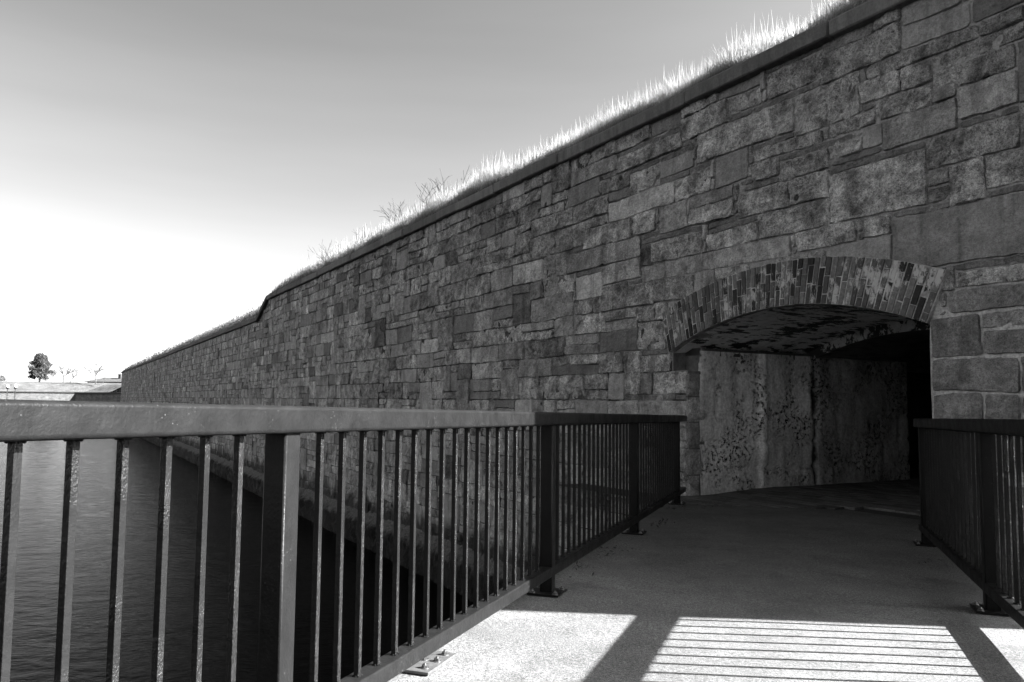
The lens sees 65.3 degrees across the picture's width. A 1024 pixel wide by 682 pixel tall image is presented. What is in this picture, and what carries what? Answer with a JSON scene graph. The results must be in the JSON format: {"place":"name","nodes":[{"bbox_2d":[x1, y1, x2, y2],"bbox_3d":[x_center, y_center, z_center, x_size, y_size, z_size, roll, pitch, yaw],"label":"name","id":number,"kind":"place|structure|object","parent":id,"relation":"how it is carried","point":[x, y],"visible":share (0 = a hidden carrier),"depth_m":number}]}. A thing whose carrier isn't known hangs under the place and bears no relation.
{"place":"outdoors","nodes":[
{"label":"outdoors","id":0,"kind":"place"},
{"bbox_2d":[0,381,120,391],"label":"rampart slope","id":1,"kind":"structure","parent":0,"point":[56,386],"depth_m":257.05},
{"bbox_2d":[0,375,8,380],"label":"evergreen tree","id":2,"kind":"object","parent":1,"relation":"on","point":[2,379],"visible":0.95,"depth_m":274.62},
{"bbox_2d":[27,353,56,381],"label":"evergreen tree","id":3,"kind":"object","parent":1,"relation":"on","point":[40,370],"visible":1,"depth_m":268.64},
{"bbox_2d":[57,364,80,381],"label":"bare tree","id":4,"kind":"object","parent":1,"relation":"on","point":[67,371],"visible":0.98,"depth_m":267.60},
{"bbox_2d":[82,361,104,383],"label":"bare tree","id":5,"kind":"object","parent":1,"relation":"on","point":[96,372],"visible":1,"depth_m":262.21},
{"bbox_2d":[84,374,121,382],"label":"house","id":6,"kind":"structure","parent":1,"relation":"on","point":[111,380],"depth_m":290.25},
{"bbox_2d":[85,384,120,391],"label":"flank slope","id":7,"kind":"structure","parent":0,"point":[111,388],"depth_m":139.61},
{"bbox_2d":[0,438,472,681],"bbox_3d":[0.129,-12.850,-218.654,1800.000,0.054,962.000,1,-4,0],"label":"water","id":8,"kind":"structure","parent":0,"point":[37,569],"depth_m":16.39},
{"bbox_2d":[0,391,73,400],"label":"wall","id":9,"kind":"structure","parent":8,"relation":"in","point":[40,395],"depth_m":250.48},
{"bbox_2d":[70,392,120,401],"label":"flank wall","id":10,"kind":"structure","parent":8,"relation":"in","point":[100,396],"depth_m":135.38},
{"bbox_2d":[121,0,1023,601],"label":"fortress wall","id":11,"kind":"structure","parent":8,"relation":"in","point":[797,260],"depth_m":11.30},
{"bbox_2d":[388,504,1023,681],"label":"footbridge","id":12,"kind":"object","parent":11,"relation":"attached to","point":[707,593],"visible":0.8,"depth_m":4.27},
{"bbox_2d":[0,399,686,681],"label":"guardrail","id":13,"kind":"object","parent":12,"relation":"on","point":[72,424],"visible":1,"depth_m":2.58},
{"bbox_2d":[403,649,456,675],"bbox_3d":[-0.347,1.333,3.339,0.130,0.036,0.285,-1,-5,20],"label":"bolted plate","id":14,"kind":"object","parent":12,"relation":"attached to","point":[431,663],"visible":0.76,"depth_m":3.30},
{"bbox_2d":[913,418,1023,628],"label":"guardrail","id":15,"kind":"object","parent":12,"relation":"on","point":[948,488],"visible":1,"depth_m":4.67},
{"bbox_2d":[0,0,840,382],"label":"sky","id":16,"kind":"structure","parent":0,"point":[163,163]},
{"bbox_2d":[559,463,919,519],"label":"brick paving","id":17,"kind":"structure","parent":0,"point":[898,498],"depth_m":10.16},
{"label":"earth bank","id":18,"kind":"structure","parent":0,"visible":0},
{"bbox_2d":[308,241,340,260],"bbox_3d":[-6.057,-2.942,27.664,1.772,1.132,1.303,1,-4,0],"label":"bare bush","id":19,"kind":"object","parent":18,"relation":"on","point":[325,251],"visible":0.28,"depth_m":27.48},
{"bbox_2d":[378,201,418,226],"bbox_3d":[-3.202,-3.363,22.163,1.359,1.196,1.052,1,-4,0],"label":"bare bush","id":20,"kind":"object","parent":18,"relation":"on","point":[400,210],"visible":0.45,"depth_m":22.26},
{"bbox_2d":[415,176,457,207],"bbox_3d":[-1.695,-3.535,20.724,1.492,1.352,2.146,1,-4,0],"label":"bare bush","id":21,"kind":"object","parent":18,"relation":"on","point":[430,191],"visible":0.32,"depth_m":20.18},
{"bbox_2d":[434,165,470,196],"bbox_3d":[-1.428,-3.603,19.384,1.026,1.287,1.011,1,-4,0],"label":"bare bush","id":22,"kind":"object","parent":18,"relation":"on","point":[447,177],"visible":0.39,"depth_m":19.48},
{"bbox_2d":[123,0,868,370],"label":"wild grass","id":23,"kind":"structure","parent":18,"relation":"on","point":[489,176],"depth_m":14.88}
]}

